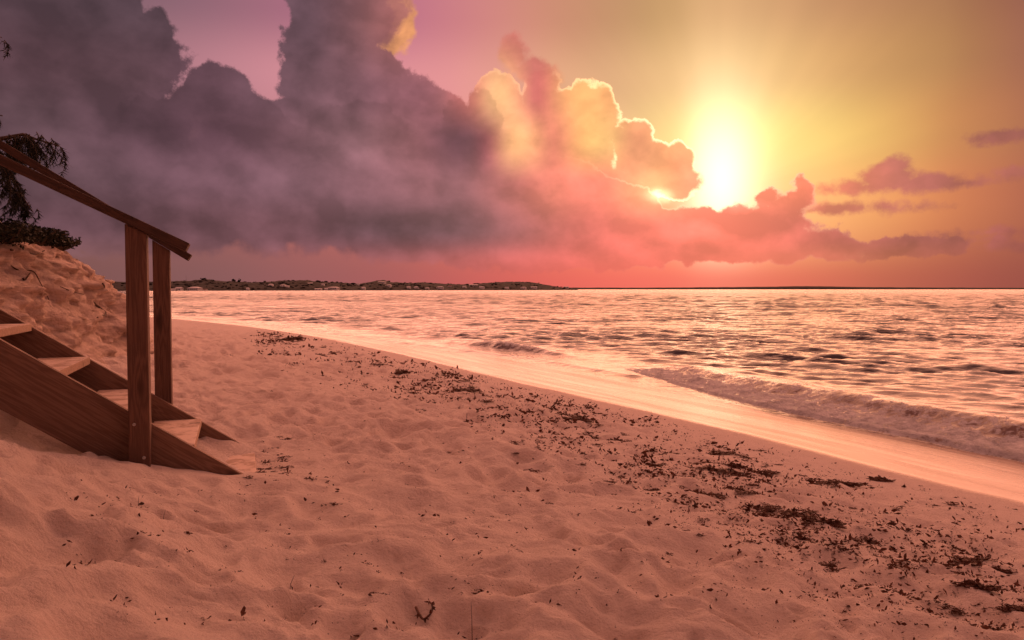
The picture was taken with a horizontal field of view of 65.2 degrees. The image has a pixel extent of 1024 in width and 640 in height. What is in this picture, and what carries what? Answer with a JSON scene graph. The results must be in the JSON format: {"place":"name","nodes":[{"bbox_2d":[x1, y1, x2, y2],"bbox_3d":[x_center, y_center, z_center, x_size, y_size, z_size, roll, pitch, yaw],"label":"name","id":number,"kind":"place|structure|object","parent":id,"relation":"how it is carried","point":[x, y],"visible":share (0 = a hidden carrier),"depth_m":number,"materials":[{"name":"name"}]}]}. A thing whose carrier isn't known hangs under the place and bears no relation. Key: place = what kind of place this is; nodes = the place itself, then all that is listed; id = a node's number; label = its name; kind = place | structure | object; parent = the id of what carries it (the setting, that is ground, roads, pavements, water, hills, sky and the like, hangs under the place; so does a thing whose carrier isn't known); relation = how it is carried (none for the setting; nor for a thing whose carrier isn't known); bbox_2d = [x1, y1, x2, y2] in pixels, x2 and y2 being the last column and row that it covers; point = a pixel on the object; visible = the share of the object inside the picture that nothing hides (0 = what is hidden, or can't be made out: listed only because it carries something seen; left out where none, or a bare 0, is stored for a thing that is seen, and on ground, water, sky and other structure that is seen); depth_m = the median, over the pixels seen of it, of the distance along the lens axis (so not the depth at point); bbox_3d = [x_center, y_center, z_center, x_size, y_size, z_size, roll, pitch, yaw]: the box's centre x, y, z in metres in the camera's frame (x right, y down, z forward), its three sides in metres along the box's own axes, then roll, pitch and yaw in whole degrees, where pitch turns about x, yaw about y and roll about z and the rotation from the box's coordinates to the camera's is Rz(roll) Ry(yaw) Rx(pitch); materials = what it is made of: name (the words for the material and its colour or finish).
{"place":"outdoors","nodes":[
{"label":"outdoors","id":0,"kind":"place"},
{"bbox_2d":[112,279,574,290],"bbox_3d":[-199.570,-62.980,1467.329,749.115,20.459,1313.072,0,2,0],"label":"island","id":1,"kind":"structure","parent":0,"point":[368,286],"depth_m":1179.45,"materials":[{"name":"green plant"}]},
{"bbox_2d":[175,287,183,290],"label":"house","id":2,"kind":"structure","parent":1,"relation":"on","point":[180,288],"depth_m":863.87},
{"bbox_2d":[187,287,202,290],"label":"house","id":3,"kind":"structure","parent":1,"relation":"on","point":[195,288],"depth_m":879.98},
{"bbox_2d":[328,287,339,289],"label":"house","id":4,"kind":"structure","parent":1,"relation":"on","point":[334,288],"depth_m":1111.73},
{"bbox_2d":[114,280,577,289],"bbox_3d":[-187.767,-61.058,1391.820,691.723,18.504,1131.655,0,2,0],"label":"island scrub","id":5,"kind":"object","parent":1,"relation":"on","point":[347,284],"visible":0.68,"depth_m":1201.62,"materials":[{"name":"plant"}]},
{"bbox_2d":[0,316,1023,639],"bbox_3d":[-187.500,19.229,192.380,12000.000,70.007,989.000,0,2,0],"label":"beach","id":6,"kind":"structure","parent":0,"point":[230,380],"depth_m":3.65,"materials":[{"name":"beige sand"}]},
{"bbox_2d":[0,221,153,364],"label":"sand bank","id":7,"kind":"structure","parent":6,"relation":"on","point":[69,318],"depth_m":7.79,"materials":[{"name":"beige sand"}]},
{"bbox_2d":[0,216,49,249],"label":"creeping shrub","id":8,"kind":"object","parent":7,"relation":"on","point":[12,231],"visible":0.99,"depth_m":6.93,"materials":[{"name":"green plant"}]},
{"bbox_2d":[11,265,48,299],"bbox_3d":[-4.314,-0.337,7.333,0.206,0.314,0.576,0,2,0],"label":"exposed root","id":9,"kind":"object","parent":7,"relation":"on","point":[32,271],"visible":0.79,"depth_m":7.28,"materials":[{"name":"brown wood"}]},
{"bbox_2d":[0,37,73,226],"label":"casuarina tree","id":10,"kind":"object","parent":7,"relation":"on","point":[33,150],"visible":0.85,"depth_m":7.04,"materials":[{"name":"green plant"}]},
{"bbox_2d":[18,224,69,246],"bbox_3d":[-4.424,-0.793,7.477,0.499,0.214,0.675,1,2,22],"label":"creeping shrub","id":11,"kind":"object","parent":7,"relation":"on","point":[54,236],"visible":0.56,"depth_m":7.47,"materials":[{"name":"green plant"}]},
{"bbox_2d":[41,235,81,250],"bbox_3d":[-4.413,-0.759,7.868,0.367,0.166,0.524,0,2,0],"label":"creeping shrub","id":12,"kind":"object","parent":7,"relation":"on","point":[69,244],"visible":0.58,"depth_m":7.84,"materials":[{"name":"green plant"}]},
{"bbox_2d":[0,140,255,474],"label":"beach stairs","id":13,"kind":"structure","parent":6,"relation":"on","point":[63,393],"depth_m":4.03,"materials":[{"name":"brown wood"}]},
{"bbox_2d":[276,335,305,340],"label":"seaweed clump","id":14,"kind":"object","parent":6,"relation":"on","point":[292,338],"visible":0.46,"depth_m":20.00,"materials":[{"name":"brown plant"}]},
{"bbox_2d":[391,369,412,374],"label":"seaweed clump","id":15,"kind":"object","parent":6,"relation":"on","point":[403,371],"visible":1,"depth_m":11.29,"materials":[{"name":"brown plant"}]},
{"bbox_2d":[415,599,435,622],"bbox_3d":[-0.281,0.933,2.578,0.071,0.046,0.108,0,2,0],"label":"curled twig","id":16,"kind":"object","parent":6,"relation":"on","point":[428,615],"visible":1,"depth_m":2.57,"materials":[{"name":"brown wood"}]},
{"bbox_2d":[444,387,482,392],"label":"seaweed clump","id":17,"kind":"object","parent":6,"relation":"on","point":[468,390],"visible":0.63,"depth_m":9.87,"materials":[{"name":"brown plant"}]},
{"bbox_2d":[62,331,1023,639],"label":"seaweed litter","id":18,"kind":"object","parent":6,"relation":"on","point":[782,515],"visible":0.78,"depth_m":4.43,"materials":[{"name":"brown plant"}]},
{"bbox_2d":[561,415,593,422],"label":"seaweed clump","id":19,"kind":"object","parent":6,"relation":"on","point":[580,417],"visible":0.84,"depth_m":7.62,"materials":[{"name":"brown plant"}]},
{"bbox_2d":[644,461,667,466],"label":"seaweed clump","id":20,"kind":"object","parent":6,"relation":"on","point":[647,463],"visible":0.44,"depth_m":5.68,"materials":[{"name":"brown plant"}]},
{"bbox_2d":[680,485,711,494],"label":"seaweed clump","id":21,"kind":"object","parent":6,"relation":"on","point":[701,492],"visible":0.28,"depth_m":4.93,"materials":[{"name":"brown plant"}]},
{"bbox_2d":[699,465,733,474],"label":"seaweed clump","id":22,"kind":"object","parent":6,"relation":"on","point":[722,469],"visible":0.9,"depth_m":5.53,"materials":[{"name":"brown plant"}]},
{"bbox_2d":[708,493,726,499],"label":"seaweed clump","id":23,"kind":"object","parent":6,"relation":"on","point":[719,494],"visible":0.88,"depth_m":4.75,"materials":[{"name":"brown plant"}]},
{"bbox_2d":[707,449,738,454],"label":"seaweed clump","id":24,"kind":"object","parent":6,"relation":"on","point":[721,453],"visible":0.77,"depth_m":6.54,"materials":[{"name":"brown plant"}]},
{"bbox_2d":[722,462,748,467],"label":"seaweed clump","id":25,"kind":"object","parent":6,"relation":"on","point":[734,464],"visible":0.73,"depth_m":5.80,"materials":[{"name":"brown plant"}]},
{"bbox_2d":[726,487,756,494],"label":"seaweed clump","id":26,"kind":"object","parent":6,"relation":"on","point":[740,489],"visible":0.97,"depth_m":4.92,"materials":[{"name":"brown plant"}]},
{"bbox_2d":[732,453,755,458],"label":"seaweed clump","id":27,"kind":"object","parent":6,"relation":"on","point":[744,456],"visible":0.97,"depth_m":6.43,"materials":[{"name":"brown plant"}]},
{"bbox_2d":[726,468,771,484],"bbox_3d":[1.541,1.081,5.475,0.285,0.065,0.588,-1,2,-13],"label":"seaweed clump","id":28,"kind":"object","parent":6,"relation":"on","point":[732,474],"visible":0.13,"depth_m":5.56,"materials":[{"name":"brown plant"}]},
{"bbox_2d":[738,539,762,544],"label":"seaweed clump","id":29,"kind":"object","parent":6,"relation":"on","point":[749,541],"visible":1,"depth_m":3.61,"materials":[{"name":"brown plant"}]},
{"bbox_2d":[744,467,780,476],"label":"seaweed clump","id":30,"kind":"object","parent":6,"relation":"on","point":[766,472],"visible":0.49,"depth_m":5.66,"materials":[{"name":"brown plant"}]},
{"bbox_2d":[744,502,782,516],"bbox_3d":[1.406,1.073,4.551,0.206,0.050,0.303,2,3,37],"label":"seaweed clump","id":31,"kind":"object","parent":6,"relation":"on","point":[771,507],"visible":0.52,"depth_m":4.53,"materials":[{"name":"brown plant"}]},
{"bbox_2d":[776,508,826,527],"bbox_3d":[1.568,1.052,4.279,0.264,0.050,0.321,-1,2,-16],"label":"seaweed clump","id":32,"kind":"object","parent":6,"relation":"on","point":[809,512],"visible":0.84,"depth_m":4.31,"materials":[{"name":"brown plant"}]},
{"bbox_2d":[793,536,812,540],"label":"seaweed clump","id":33,"kind":"object","parent":6,"relation":"on","point":[794,537],"visible":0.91,"depth_m":3.87,"materials":[{"name":"brown plant"}]},
{"bbox_2d":[801,478,841,486],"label":"seaweed clump","id":34,"kind":"object","parent":6,"relation":"on","point":[829,481],"visible":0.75,"depth_m":5.39,"materials":[{"name":"brown plant"}]},
{"bbox_2d":[808,517,846,528],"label":"seaweed clump","id":35,"kind":"object","parent":6,"relation":"on","point":[836,523],"visible":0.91,"depth_m":4.15,"materials":[{"name":"brown plant"}]},
{"bbox_2d":[816,561,845,571],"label":"seaweed clump","id":36,"kind":"object","parent":6,"relation":"on","point":[831,566],"visible":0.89,"depth_m":3.50,"materials":[{"name":"brown plant"}]},
{"bbox_2d":[841,479,871,486],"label":"seaweed clump","id":37,"kind":"object","parent":6,"relation":"on","point":[850,484],"visible":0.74,"depth_m":5.46,"materials":[{"name":"brown plant"}]},
{"bbox_2d":[861,537,880,544],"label":"seaweed clump","id":38,"kind":"object","parent":6,"relation":"on","point":[870,541],"visible":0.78,"depth_m":4.01,"materials":[{"name":"brown plant"}]},
{"bbox_2d":[866,475,895,481],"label":"seaweed clump","id":39,"kind":"object","parent":6,"relation":"on","point":[878,478],"visible":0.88,"depth_m":5.84,"materials":[{"name":"brown plant"}]},
{"bbox_2d":[944,501,964,506],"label":"seaweed clump","id":40,"kind":"object","parent":6,"relation":"on","point":[951,504],"visible":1,"depth_m":5.12,"materials":[{"name":"brown plant"}]},
{"bbox_2d":[936,605,974,615],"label":"seaweed clump","id":41,"kind":"object","parent":6,"relation":"on","point":[955,610],"visible":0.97,"depth_m":3.04,"materials":[{"name":"brown plant"}]},
{"bbox_2d":[948,554,997,566],"bbox_3d":[2.056,1.090,3.633,0.290,0.044,0.154,-1,2,-27],"label":"seaweed clump","id":42,"kind":"object","parent":6,"relation":"on","point":[965,559],"visible":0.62,"depth_m":3.62,"materials":[{"name":"brown plant"}]},
{"bbox_2d":[949,578,1006,592],"bbox_3d":[1.861,1.058,3.198,0.201,0.053,0.096,1,2,27],"label":"seaweed clump","id":43,"kind":"object","parent":6,"relation":"on","point":[976,584],"visible":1,"depth_m":3.18,"materials":[{"name":"brown plant"}]},
{"bbox_2d":[991,565,1017,573],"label":"seaweed clump","id":44,"kind":"object","parent":6,"relation":"on","point":[997,568],"visible":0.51,"depth_m":3.51,"materials":[{"name":"brown plant"}]},
{"bbox_2d":[988,602,1023,612],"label":"seaweed clump","id":45,"kind":"object","parent":6,"relation":"on","point":[1008,608],"visible":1,"depth_m":3.00,"materials":[{"name":"brown plant"}]},
{"bbox_2d":[0,0,1023,287],"label":"sky","id":46,"kind":"structure","parent":0,"point":[560,143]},
{"bbox_2d":[118,289,1023,462],"bbox_3d":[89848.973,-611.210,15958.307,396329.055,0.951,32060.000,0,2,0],"label":"sea","id":47,"kind":"structure","parent":0,"point":[942,367],"depth_m":26.07,"materials":[{"name":"liquid"}]},
{"bbox_2d":[571,286,1023,288],"bbox_3d":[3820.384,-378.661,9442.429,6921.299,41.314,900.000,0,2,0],"label":"land","id":48,"kind":"structure","parent":0,"point":[806,287],"depth_m":9069.37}
]}

